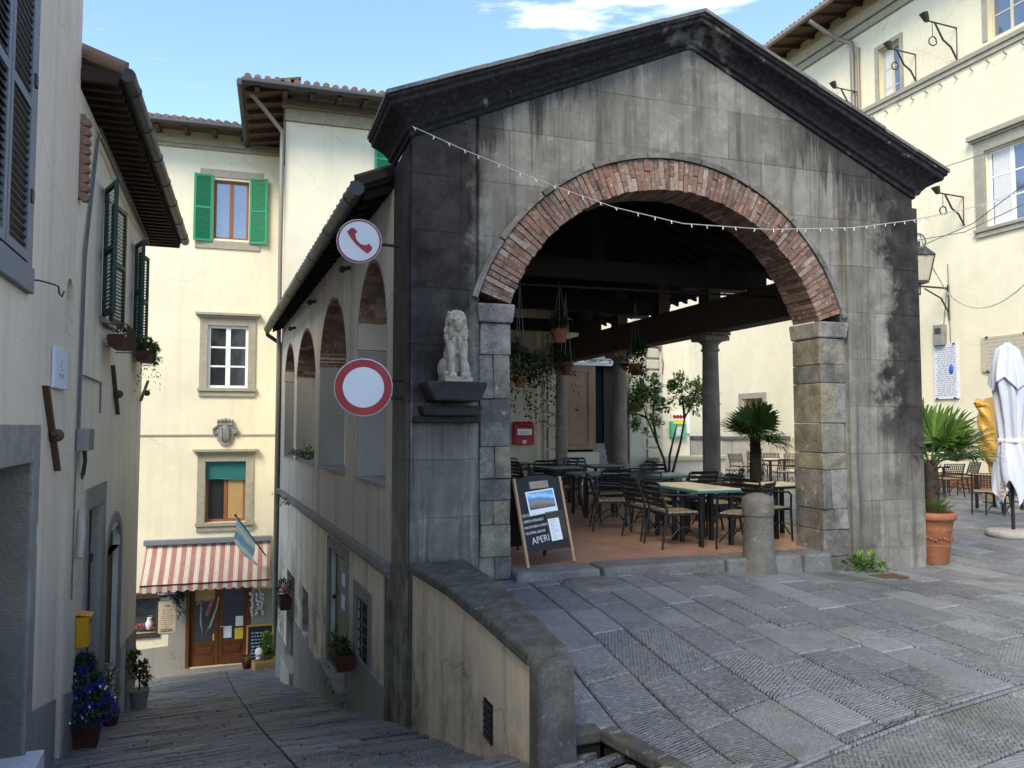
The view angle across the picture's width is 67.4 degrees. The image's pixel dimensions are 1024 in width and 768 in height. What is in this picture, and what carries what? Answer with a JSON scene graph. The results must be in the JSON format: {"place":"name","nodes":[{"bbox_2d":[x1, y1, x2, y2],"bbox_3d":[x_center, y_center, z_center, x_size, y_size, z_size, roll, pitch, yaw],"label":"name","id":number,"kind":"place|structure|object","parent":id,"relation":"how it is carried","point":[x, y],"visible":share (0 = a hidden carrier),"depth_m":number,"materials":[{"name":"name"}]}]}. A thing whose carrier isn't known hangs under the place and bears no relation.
{"place":"outdoors","nodes":[
{"label":"outdoors","id":0,"kind":"place"},
{"bbox_2d":[103,658,121,726],"bbox_3d":[-5.688,4.347,10.882,0.316,0.938,0.291,-1,-3,12],"label":"potted plant","id":1,"kind":"object","parent":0,"point":[113,721],"depth_m":10.86,"materials":[{"name":"green plant"}]},
{"bbox_2d":[48,666,752,767],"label":"lane pavement","id":2,"kind":"structure","parent":0,"point":[203,720],"depth_m":8.22,"materials":[{"name":"stone"}]},
{"bbox_2d":[69,650,120,749],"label":"potted flowers","id":3,"kind":"object","parent":2,"relation":"on","point":[86,730],"visible":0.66,"depth_m":8.72,"materials":[{"name":"green leaves"},{"name":"blue petals"},{"name":"terracotta"}]},
{"bbox_2d":[123,647,154,708],"bbox_3d":[-6.460,5.039,13.212,0.526,1.068,0.456,-1,-3,23],"label":"shrub","id":4,"kind":"object","parent":2,"relation":"on","point":[138,696],"visible":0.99,"depth_m":13.17,"materials":[{"name":"green plant"}]},
{"bbox_2d":[246,623,273,660],"bbox_3d":[-6.658,6.870,20.296,0.700,1.010,0.045,1,-12,-17],"label":"chalkboard","id":5,"kind":"object","parent":2,"relation":"on","point":[253,632],"visible":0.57,"depth_m":20.29,"materials":[{"name":"brown wood"}]},
{"bbox_2d":[251,654,274,669],"bbox_3d":[-6.268,7.092,19.644,0.700,0.339,0.353,2,-4,-35],"label":"wooden crate","id":6,"kind":"object","parent":2,"relation":"on","point":[265,662],"visible":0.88,"depth_m":19.51,"materials":[{"name":"brown wood"}]},
{"bbox_2d":[257,629,274,655],"bbox_3d":[-6.414,6.915,20.078,0.521,0.920,0.524,-2,-4,33],"label":"potted plant","id":7,"kind":"object","parent":6,"relation":"on","point":[266,637],"visible":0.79,"depth_m":20.10,"materials":[{"name":"green plant"}]},
{"bbox_2d":[407,559,581,767],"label":"parapet wall","id":8,"kind":"structure","parent":2,"relation":"on","point":[492,668],"depth_m":5.37,"materials":[{"name":"beige paint"}]},
{"bbox_2d":[226,673,603,757],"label":"lane ground","id":9,"kind":"structure","parent":0,"point":[601,749],"depth_m":5.36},
{"bbox_2d":[0,0,82,767],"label":"lane house","id":10,"kind":"structure","parent":9,"relation":"on","point":[40,61],"depth_m":6.58,"materials":[{"name":"beige paint"}]},
{"bbox_2d":[51,345,67,389],"bbox_3d":[-4.458,-0.151,7.574,0.032,0.400,0.652,1,-3,-21],"label":"wall plaque","id":11,"kind":"object","parent":10,"relation":"attached to","point":[59,369],"depth_m":7.47,"materials":[{"name":"grey"}]},
{"bbox_2d":[60,43,188,756],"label":"lane house","id":12,"kind":"structure","parent":9,"relation":"on","point":[128,211],"depth_m":10.34,"materials":[{"name":"paint"}]},
{"bbox_2d":[75,610,93,647],"bbox_3d":[-4.944,2.828,8.881,0.162,0.389,0.218,1,-3,-20],"label":"letter box","id":13,"kind":"object","parent":12,"relation":"attached to","point":[83,628],"visible":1,"depth_m":8.79,"materials":[{"name":"yellow metal"}]},
{"bbox_2d":[85,509,92,716],"bbox_3d":[-5.500,3.297,9.773,0.080,3.477,1.141,1,-3,-20],"label":"door","id":14,"kind":"structure","parent":12,"relation":"in","point":[90,557],"depth_m":10.24,"materials":[{"name":"wood"}]},
{"bbox_2d":[104,531,112,706],"bbox_3d":[-6.100,3.797,11.428,0.040,3.461,1.449,1,-3,-20],"label":"arched door","id":15,"kind":"structure","parent":12,"relation":"in","point":[110,558],"depth_m":11.88,"materials":[{"name":"wood"}]},
{"bbox_2d":[105,323,135,353],"bbox_3d":[-5.379,-0.675,10.544,0.289,0.427,0.925,1,-3,-20],"label":"flower box","id":16,"kind":"object","parent":12,"relation":"attached to","point":[120,342],"visible":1,"depth_m":10.30,"materials":[{"name":"ceramic"}]},
{"bbox_2d":[134,334,163,391],"bbox_3d":[-6.464,-0.347,13.642,0.510,1.030,1.102,1,-3,-20],"label":"flower box","id":17,"kind":"object","parent":12,"relation":"attached to","point":[144,355],"visible":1,"depth_m":13.32,"materials":[{"name":"plant"}]},
{"bbox_2d":[135,112,284,677],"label":"corner shop house","id":18,"kind":"structure","parent":9,"relation":"on","point":[207,448],"depth_m":20.53,"materials":[{"name":"beige paint"}]},
{"bbox_2d":[135,592,166,638],"bbox_3d":[-9.468,5.951,19.809,1.071,1.156,0.380,1,-3,-17],"label":"shop window","id":19,"kind":"structure","parent":18,"relation":"in","point":[146,620],"depth_m":19.90,"materials":[{"name":"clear glass"}]},
{"bbox_2d":[158,600,175,633],"bbox_3d":[-8.934,6.029,19.897,0.426,0.837,0.033,1,-3,-17],"label":"menu plaque","id":20,"kind":"object","parent":18,"relation":"attached to","point":[166,617],"visible":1,"depth_m":19.88,"materials":[{"name":"beige paper"}]},
{"bbox_2d":[171,590,185,619],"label":"hanging herbs","id":21,"kind":"object","parent":18,"relation":"hanging from","point":[177,598],"visible":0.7,"depth_m":19.92,"materials":[{"name":"green plant"}]},
{"bbox_2d":[139,535,271,593],"bbox_3d":[-7.856,4.626,19.804,3.145,1.184,0.989,1,-3,-17],"label":"awning","id":22,"kind":"object","parent":18,"relation":"attached to","point":[190,564],"visible":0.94,"depth_m":19.76,"materials":[{"name":"fabric"}]},
{"bbox_2d":[185,586,251,668],"bbox_3d":[-7.754,6.299,20.318,1.613,2.224,0.165,1,-3,-17],"label":"shop door","id":23,"kind":"structure","parent":18,"relation":"in","point":[215,615],"depth_m":20.31,"materials":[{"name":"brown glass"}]},
{"bbox_2d":[205,464,245,521],"bbox_3d":[-7.701,2.881,20.656,1.013,1.609,0.056,1,-3,-17],"label":"window","id":24,"kind":"structure","parent":18,"relation":"in","point":[224,499],"depth_m":20.63,"materials":[{"name":"orange wood"}]},
{"bbox_2d":[195,240,259,250],"bbox_3d":[-7.708,-3.756,20.819,1.654,0.220,0.070,1,-3,-17],"label":"window stone","id":25,"kind":"structure","parent":18,"relation":"in","point":[230,245],"depth_m":20.79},
{"bbox_2d":[207,325,248,387],"bbox_3d":[-7.675,-0.727,20.755,1.025,1.679,0.056,1,-3,-17],"label":"window","id":26,"kind":"structure","parent":18,"relation":"in","point":[227,345],"depth_m":20.74,"materials":[{"name":"white paint"}]},
{"bbox_2d":[213,180,248,240],"bbox_3d":[-7.672,-4.727,21.016,0.904,1.620,0.056,1,-3,-17],"label":"window","id":27,"kind":"structure","parent":18,"relation":"in","point":[231,199],"depth_m":21.00,"materials":[{"name":"orange wood"}]},
{"bbox_2d":[200,168,262,179],"bbox_3d":[-7.638,-5.707,20.952,1.604,0.210,0.060,1,-3,-17],"label":"window stone","id":28,"kind":"structure","parent":18,"relation":"in","point":[215,172],"depth_m":20.92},
{"bbox_2d":[234,514,270,565],"bbox_3d":[-6.628,3.995,19.750,0.177,1.508,1.972,0,-3,8],"label":"flag","id":29,"kind":"object","parent":18,"relation":"attached to","point":[244,541],"visible":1,"depth_m":19.29,"materials":[{"name":"fabric"}]},
{"bbox_2d":[249,588,263,616],"bbox_3d":[-6.810,5.783,20.486,0.385,0.821,0.147,1,-3,-17],"label":"garlic braid","id":30,"kind":"object","parent":18,"relation":"hanging from","point":[257,604],"visible":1,"depth_m":20.46},
{"bbox_2d":[82,0,822,124],"label":"sky","id":31,"kind":"structure","parent":0,"point":[187,58],"materials":[{"name":"blue"}]},
{"bbox_2d":[576,742,646,767],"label":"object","id":32,"kind":"structure","parent":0,"point":[589,748],"depth_m":4.61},
{"bbox_2d":[510,487,805,566],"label":"terrace floor","id":33,"kind":"structure","parent":0,"point":[605,540],"depth_m":9.89,"materials":[{"name":"tile"}]},
{"bbox_2d":[510,461,543,477],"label":"chair","id":34,"kind":"object","parent":33,"relation":"on","point":[521,469],"visible":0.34,"depth_m":14.79,"materials":[{"name":"paint"}]},
{"bbox_2d":[523,460,557,475],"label":"chair","id":35,"kind":"object","parent":33,"relation":"on","point":[546,464],"visible":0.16,"depth_m":15.33,"materials":[{"name":"paint"}]},
{"bbox_2d":[509,474,575,568],"bbox_3d":[0.270,1.476,8.458,0.687,0.957,0.530,2,-4,-38],"label":"sandwich board","id":36,"kind":"object","parent":33,"relation":"on","point":[539,520],"visible":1,"depth_m":8.38,"materials":[{"name":"brown wood"}]},
{"bbox_2d":[539,466,583,504],"bbox_3d":[0.963,1.947,14.726,0.696,0.712,0.696,1,-3,-19],"label":"table","id":37,"kind":"object","parent":33,"relation":"on","point":[554,469],"visible":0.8,"depth_m":14.55,"materials":[{"name":"paint"}]},
{"bbox_2d":[554,464,587,512],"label":"chair","id":38,"kind":"object","parent":33,"relation":"on","point":[577,487],"visible":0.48,"depth_m":13.25,"materials":[{"name":"paint"}]},
{"bbox_2d":[563,457,593,494],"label":"chair","id":39,"kind":"object","parent":33,"relation":"on","point":[570,458],"visible":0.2,"depth_m":16.50,"materials":[{"name":"paint"}]},
{"bbox_2d":[566,471,619,516],"bbox_3d":[1.360,1.851,12.962,0.696,0.712,0.696,1,-3,-19],"label":"table","id":40,"kind":"object","parent":33,"relation":"on","point":[584,476],"visible":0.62,"depth_m":12.78,"materials":[{"name":"paint"}]},
{"bbox_2d":[579,464,624,501],"bbox_3d":[1.810,1.989,15.492,0.696,0.712,0.696,1,-3,-19],"label":"table","id":41,"kind":"object","parent":33,"relation":"on","point":[606,466],"visible":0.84,"depth_m":15.27,"materials":[{"name":"paint"}]},
{"bbox_2d":[584,472,631,531],"bbox_3d":[1.381,1.701,11.151,0.650,0.819,0.607,0,-3,1],"label":"chair","id":42,"kind":"object","parent":33,"relation":"on","point":[596,498],"visible":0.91,"depth_m":10.93,"materials":[{"name":"paint"}]},
{"bbox_2d":[586,469,631,522],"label":"chair","id":43,"kind":"object","parent":33,"relation":"on","point":[615,492],"visible":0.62,"depth_m":12.03,"materials":[{"name":"paint"}]},
{"bbox_2d":[618,476,677,541],"bbox_3d":[1.802,1.654,10.286,0.650,0.819,0.607,1,-3,-19],"label":"chair","id":44,"kind":"object","parent":33,"relation":"on","point":[636,487],"visible":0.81,"depth_m":10.13,"materials":[{"name":"paint"}]},
{"bbox_2d":[630,471,679,532],"bbox_3d":[2.077,1.704,11.200,0.607,0.819,0.650,1,-3,-17],"label":"chair","id":45,"kind":"object","parent":33,"relation":"on","point":[667,500],"visible":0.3,"depth_m":11.43,"materials":[{"name":"paint"}]},
{"bbox_2d":[639,464,681,513],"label":"chair","id":46,"kind":"object","parent":33,"relation":"on","point":[663,468],"visible":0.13,"depth_m":13.79,"materials":[{"name":"paint"}]},
{"bbox_2d":[637,472,695,519],"bbox_3d":[2.531,1.830,12.572,0.696,0.712,0.696,1,-3,-19],"label":"table","id":47,"kind":"object","parent":33,"relation":"on","point":[671,475],"visible":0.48,"depth_m":12.39,"materials":[{"name":"paint"}]},
{"bbox_2d":[640,479,703,549],"bbox_3d":[1.980,1.619,9.645,0.650,0.819,0.607,1,-3,-15],"label":"chair","id":48,"kind":"object","parent":33,"relation":"on","point":[665,511],"visible":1,"depth_m":9.47,"materials":[{"name":"paint"}]},
{"bbox_2d":[647,482,708,539],"bbox_3d":[2.282,1.714,10.443,0.636,0.712,0.636,1,-3,-19],"label":"table","id":49,"kind":"object","parent":33,"relation":"on","point":[666,485],"visible":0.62,"depth_m":10.40,"materials":[{"name":"paint"}]},
{"bbox_2d":[668,471,718,521],"bbox_3d":[2.805,1.740,11.850,0.607,0.819,0.650,1,-3,-21],"label":"chair","id":50,"kind":"object","parent":33,"relation":"on","point":[703,479],"visible":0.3,"depth_m":11.65,"materials":[{"name":"paint"}]},
{"bbox_2d":[671,485,741,546],"bbox_3d":[2.489,1.682,9.843,0.636,0.712,0.636,1,-3,-19],"label":"table","id":51,"kind":"object","parent":33,"relation":"on","point":[701,490],"visible":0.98,"depth_m":9.70,"materials":[{"name":"paint"}]},
{"bbox_2d":[688,473,744,535],"bbox_3d":[2.888,1.682,10.791,0.650,0.819,0.607,1,-3,-15],"label":"chair","id":52,"kind":"object","parent":33,"relation":"on","point":[722,503],"visible":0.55,"depth_m":10.88,"materials":[{"name":"paint"}]},
{"bbox_2d":[715,481,775,548],"bbox_3d":[2.888,1.607,9.413,0.650,0.819,0.607,-2,-4,33],"label":"chair","id":53,"kind":"object","parent":33,"relation":"on","point":[735,512],"visible":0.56,"depth_m":9.34,"materials":[{"name":"paint"}]},
{"bbox_2d":[729,477,793,540],"bbox_3d":[3.266,1.645,10.121,0.650,0.819,0.607,2,-4,-29],"label":"chair","id":54,"kind":"object","parent":33,"relation":"on","point":[753,487],"visible":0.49,"depth_m":10.02,"materials":[{"name":"paint"}]},
{"bbox_2d":[746,481,794,538],"bbox_3d":[3.649,1.717,10.496,0.636,0.712,0.636,1,-3,-19],"label":"table","id":55,"kind":"object","parent":33,"relation":"on","point":[780,486],"visible":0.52,"depth_m":10.27,"materials":[{"name":"paint"}]},
{"bbox_2d":[500,473,1023,767],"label":"square pavement","id":56,"kind":"structure","parent":0,"point":[837,669],"depth_m":5.58,"materials":[{"name":"grey stone"}]},
{"bbox_2d":[236,72,689,619],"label":"portal house","id":57,"kind":"structure","parent":56,"relation":"on","point":[316,133],"depth_m":18.73,"materials":[{"name":"beige paint"}]},
{"bbox_2d":[512,422,533,444],"bbox_3d":[0.280,1.240,19.397,0.519,0.581,0.252,1,-3,-17],"label":"post box","id":58,"kind":"object","parent":57,"relation":"attached to","point":[522,433],"visible":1,"depth_m":19.29,"materials":[{"name":"red metal"}]},
{"bbox_2d":[567,365,595,449],"bbox_3d":[1.766,0.612,20.158,0.933,2.212,0.143,1,-3,-17],"label":"door leaf","id":59,"kind":"structure","parent":57,"relation":"in","point":[581,413],"depth_m":20.18,"materials":[{"name":"wood"}]},
{"bbox_2d":[669,413,689,437],"bbox_3d":[4.551,1.121,20.808,0.587,0.671,0.128,1,-3,-17],"label":"poster case","id":60,"kind":"object","parent":57,"relation":"attached to","point":[677,418],"visible":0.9,"depth_m":20.76,"materials":[{"name":"green paper"}]},
{"bbox_2d":[562,576,627,592],"bbox_3d":[0.831,2.011,7.716,0.660,0.043,0.660,0,-3,0],"label":"manhole cover","id":61,"kind":"object","parent":56,"relation":"on","point":[599,584],"visible":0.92,"depth_m":7.63,"materials":[{"name":"metal"}]},
{"bbox_2d":[264,8,949,727],"bbox_3d":[-0.011,1.739,13.747,8.318,11.422,11.764,1,-3,-19],"label":"loggia","id":62,"kind":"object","parent":56,"relation":"on","point":[708,118],"visible":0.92,"depth_m":9.32,"materials":[{"name":"stone"}]},
{"bbox_2d":[272,577,293,624],"bbox_3d":[-4.575,4.369,15.438,0.431,0.981,0.540,3,-4,-40],"label":"flower box","id":63,"kind":"object","parent":62,"relation":"attached to","point":[284,600],"visible":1,"depth_m":15.39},
{"bbox_2d":[291,575,294,656],"bbox_3d":[-4.426,4.820,15.816,0.050,1.836,1.239,1,-3,-23],"label":"side door","id":64,"kind":"structure","parent":62,"relation":"in","point":[293,586],"depth_m":16.19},
{"bbox_2d":[287,444,313,459],"bbox_3d":[-4.067,1.469,15.015,0.641,0.629,0.434,2,-4,-27],"label":"sill plant","id":65,"kind":"object","parent":62,"relation":"on","point":[303,454],"visible":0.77,"depth_m":15.00,"materials":[{"name":"green plant"}]},
{"bbox_2d":[322,630,354,713],"bbox_3d":[-2.288,3.699,9.946,0.460,1.010,0.837,1,-3,-23],"label":"flower box","id":66,"kind":"object","parent":62,"relation":"attached to","point":[341,657],"visible":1,"depth_m":9.74,"materials":[{"name":"plant"}]},
{"bbox_2d":[332,553,344,672],"bbox_3d":[-2.468,3.333,11.187,0.113,1.702,1.285,1,-3,-23],"label":"door","id":67,"kind":"structure","parent":62,"relation":"in","point":[339,596],"depth_m":11.38,"materials":[{"name":"grey paint"}]},
{"bbox_2d":[358,599,366,665],"bbox_3d":[-1.806,3.155,9.671,0.123,0.873,0.683,1,-3,-23],"label":"window","id":68,"kind":"structure","parent":62,"relation":"in","point":[364,624],"depth_m":9.73,"materials":[{"name":"metal"}]},
{"bbox_2d":[336,219,398,263],"bbox_3d":[-1.499,-1.490,8.084,0.678,0.468,0.142,1,-3,-24],"label":"road sign","id":69,"kind":"object","parent":62,"relation":"attached to","point":[358,241],"visible":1,"depth_m":8.03,"materials":[{"name":"white metal"}]},
{"bbox_2d":[334,358,401,415],"bbox_3d":[-1.421,0.036,7.790,0.750,0.586,0.140,1,-3,-23],"label":"road sign","id":70,"kind":"object","parent":62,"relation":"attached to","point":[363,386],"visible":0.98,"depth_m":7.74,"materials":[{"name":"white metal"}]},
{"bbox_2d":[437,310,472,381],"bbox_3d":[-0.562,-0.375,7.640,0.328,0.718,0.350,1,-3,-19],"label":"lion statue","id":71,"kind":"object","parent":62,"relation":"on","point":[453,364],"visible":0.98,"depth_m":7.54,"materials":[{"name":"stone"}]},
{"bbox_2d":[509,280,552,439],"bbox_3d":[0.267,-0.386,11.248,0.930,2.408,0.626,2,-3,-26],"label":"hanging basket","id":72,"kind":"object","parent":62,"relation":"hanging from","point":[519,380],"visible":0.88,"depth_m":11.17,"materials":[{"name":"ceramic"}]},
{"bbox_2d":[531,293,580,418],"bbox_3d":[0.715,-0.466,12.753,0.861,2.083,0.512,-2,-4,33],"label":"hanging basket","id":73,"kind":"object","parent":62,"relation":"hanging from","point":[565,368],"visible":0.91,"depth_m":12.67,"materials":[{"name":"green plant"}]},
{"bbox_2d":[548,282,568,342],"bbox_3d":[0.733,-1.109,11.839,0.374,0.939,0.356,-2,-4,34],"label":"hanging basket","id":74,"kind":"object","parent":62,"relation":"hanging from","point":[559,334],"visible":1,"depth_m":11.78,"materials":[{"name":"ceramic"}]},
{"bbox_2d":[613,302,649,404],"bbox_3d":[2.236,-0.554,14.287,0.699,1.941,0.675,0,-3,0],"label":"hanging basket","id":75,"kind":"object","parent":62,"relation":"hanging from","point":[636,368],"visible":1,"depth_m":14.19,"materials":[{"name":"ceramic"}]},
{"bbox_2d":[412,126,1023,231],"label":"string lights","id":76,"kind":"object","parent":62,"relation":"hanging from","point":[555,187],"visible":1,"depth_m":8.06},
{"bbox_2d":[576,723,691,767],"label":"edge kerb","id":77,"kind":"structure","parent":56,"relation":"on","point":[640,751],"depth_m":4.46,"materials":[{"name":"stone"}]},
{"bbox_2d":[510,485,832,582],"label":"terrace kerb","id":78,"kind":"structure","parent":56,"relation":"on","point":[803,560],"depth_m":8.44,"materials":[{"name":"stone"}]},
{"bbox_2d":[717,397,794,489],"bbox_3d":[3.936,1.182,12.333,1.312,1.980,1.164,0,-3,0],"label":"potted palm","id":79,"kind":"object","parent":78,"relation":"on","point":[751,421],"visible":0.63,"depth_m":12.38,"materials":[{"name":"plant"}]},
{"bbox_2d":[627,370,721,497],"bbox_3d":[3.742,1.177,18.258,2.533,3.046,0.889,0,-3,0],"label":"citrus tree","id":80,"kind":"object","parent":56,"relation":"on","point":[689,400],"visible":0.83,"depth_m":18.17,"materials":[{"name":"green plant"}]},
{"bbox_2d":[645,455,726,480],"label":"garden wall","id":81,"kind":"structure","parent":56,"relation":"on","point":[687,464],"depth_m":20.29,"materials":[{"name":"paint"}]},
{"bbox_2d":[690,436,722,454],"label":"garden wall","id":82,"kind":"structure","parent":56,"relation":"on","point":[696,445],"depth_m":24.20,"materials":[{"name":"paint"}]},
{"bbox_2d":[728,453,749,474],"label":"chair","id":83,"kind":"object","parent":56,"relation":"on","point":[736,459],"visible":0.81,"depth_m":24.74,"materials":[{"name":"paint"}]},
{"bbox_2d":[722,436,790,474],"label":"garden wall","id":84,"kind":"structure","parent":56,"relation":"on","point":[733,445],"depth_m":26.61,"materials":[{"name":"paint"}]},
{"bbox_2d":[742,492,777,574],"bbox_3d":[2.812,1.698,8.766,0.410,0.905,0.410,0,-3,0],"label":"bollard","id":85,"kind":"object","parent":56,"relation":"on","point":[758,535],"visible":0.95,"depth_m":8.62,"materials":[{"name":"stone"}]},
{"bbox_2d":[761,458,785,481],"bbox_3d":[7.771,2.602,23.093,0.756,0.712,0.756,1,-3,-25],"label":"table","id":86,"kind":"object","parent":56,"relation":"on","point":[770,460],"visible":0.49,"depth_m":22.92,"materials":[{"name":"paint"}]},
{"bbox_2d":[770,459,794,482],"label":"chair","id":87,"kind":"object","parent":56,"relation":"on","point":[783,465],"visible":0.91,"depth_m":21.02,"materials":[{"name":"paint"}]},
{"bbox_2d":[688,0,1023,490],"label":"palazzo","id":88,"kind":"structure","parent":56,"relation":"on","point":[941,81],"depth_m":22.07,"materials":[{"name":"beige paint"}]},
{"bbox_2d":[883,42,900,108],"bbox_3d":[12.005,-9.669,24.115,0.056,1.960,0.839,1,-3,-19],"label":"window","id":89,"kind":"structure","parent":88,"relation":"in","point":[891,78],"depth_m":24.24,"materials":[{"name":"white glass"}]},
{"bbox_2d":[921,285,949,319],"bbox_3d":[11.477,-2.339,21.510,2.070,1.000,0.320,1,-3,-19],"label":"lamp bracket","id":90,"kind":"object","parent":88,"relation":"attached to","point":[945,306],"visible":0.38,"depth_m":21.74,"materials":[{"name":"metal"}]},
{"bbox_2d":[918,241,935,294],"bbox_3d":[7.545,-2.257,15.145,1.424,1.120,0.440,0,-3,0],"label":"street lantern","id":91,"kind":"object","parent":90,"relation":"attached to","point":[925,265],"visible":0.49,"depth_m":14.99,"materials":[{"name":"glass"}]},
{"bbox_2d":[933,264,952,373],"bbox_3d":[12.299,-1.833,21.940,0.168,3.140,0.560,1,-3,-19],"label":"meter box","id":92,"kind":"object","parent":88,"relation":"attached to","point":[940,335],"visible":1,"depth_m":21.88,"materials":[{"name":"grey metal"}]},
{"bbox_2d":[933,343,959,399],"bbox_3d":[12.346,-0.357,21.860,0.080,1.589,0.791,1,-3,-19],"label":"marble plaque","id":93,"kind":"object","parent":88,"relation":"attached to","point":[946,382],"visible":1,"depth_m":21.83,"materials":[{"name":"grey"}]},
{"bbox_2d":[981,332,1023,372],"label":"stone plaque","id":94,"kind":"object","parent":88,"relation":"attached to","point":[989,345],"visible":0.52,"depth_m":20.46,"materials":[{"name":"stone"}]},
{"bbox_2d":[989,139,1023,225],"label":"window","id":95,"kind":"structure","parent":88,"relation":"in","point":[1006,165],"depth_m":20.40,"materials":[{"name":"white paint"}]},
{"bbox_2d":[991,0,1023,37],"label":"window","id":96,"kind":"structure","parent":88,"relation":"in","point":[1006,14],"depth_m":20.57,"materials":[{"name":"white glass"}]},
{"bbox_2d":[842,549,890,572],"bbox_3d":[4.230,2.164,9.193,0.654,0.389,0.332,0,-3,0],"label":"weed","id":97,"kind":"object","parent":56,"relation":"on","point":[864,562],"visible":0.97,"depth_m":9.19,"materials":[{"name":"green plant"}]},
{"bbox_2d":[868,573,908,578],"bbox_3d":[4.332,2.227,8.862,0.400,0.024,0.240,1,-3,-19],"label":"drain cover","id":98,"kind":"object","parent":56,"relation":"on","point":[890,576],"visible":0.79,"depth_m":8.83,"materials":[{"name":"metal"}]},
{"bbox_2d":[939,464,965,497],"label":"chair","id":99,"kind":"object","parent":56,"relation":"on","point":[948,479],"visible":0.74,"depth_m":18.22,"materials":[{"name":"paint"}]},
{"bbox_2d":[909,397,1004,564],"bbox_3d":[5.559,1.223,10.100,1.675,2.191,1.502,-2,-4,32],"label":"potted palm","id":100,"kind":"object","parent":56,"relation":"on","point":[951,435],"visible":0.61,"depth_m":9.84,"materials":[{"name":"plant"}]},
{"bbox_2d":[938,472,989,489],"bbox_3d":[12.310,2.650,20.993,0.415,0.400,1.540,1,-3,-19],"label":"planter box","id":101,"kind":"object","parent":56,"relation":"on","point":[964,483],"visible":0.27,"depth_m":20.72,"materials":[{"name":"brown"}]},
{"bbox_2d":[947,461,981,494],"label":"chair","id":102,"kind":"object","parent":56,"relation":"on","point":[973,465],"visible":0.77,"depth_m":19.19,"materials":[{"name":"paint"}]},
{"bbox_2d":[971,472,1004,515],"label":"chair","id":103,"kind":"object","parent":56,"relation":"on","point":[981,491],"visible":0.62,"depth_m":14.73,"materials":[{"name":"paint"}]},
{"bbox_2d":[973,399,1009,503],"bbox_3d":[10.550,1.475,16.945,0.625,2.307,0.401,0,-3,0],"label":"parasol","id":104,"kind":"object","parent":56,"relation":"on","point":[985,411],"visible":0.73,"depth_m":16.88,"materials":[{"name":"fabric"}]},
{"bbox_2d":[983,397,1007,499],"bbox_3d":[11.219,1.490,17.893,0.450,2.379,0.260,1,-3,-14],"label":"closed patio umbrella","id":105,"kind":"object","parent":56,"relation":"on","point":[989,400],"visible":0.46,"depth_m":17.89,"materials":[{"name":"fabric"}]},
{"bbox_2d":[969,473,1023,509],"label":"table","id":106,"kind":"object","parent":56,"relation":"on","point":[977,501],"visible":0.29,"depth_m":15.81,"materials":[{"name":"paint"}]},
{"bbox_2d":[985,342,1023,539],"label":"parasol","id":107,"kind":"object","parent":56,"relation":"on","point":[1005,383],"visible":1,"depth_m":11.76,"materials":[{"name":"fabric"}]},
{"bbox_2d":[985,491,1023,514],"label":"chair","id":108,"kind":"object","parent":56,"relation":"on","point":[1007,494],"visible":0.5,"depth_m":14.57,"materials":[{"name":"paint"}]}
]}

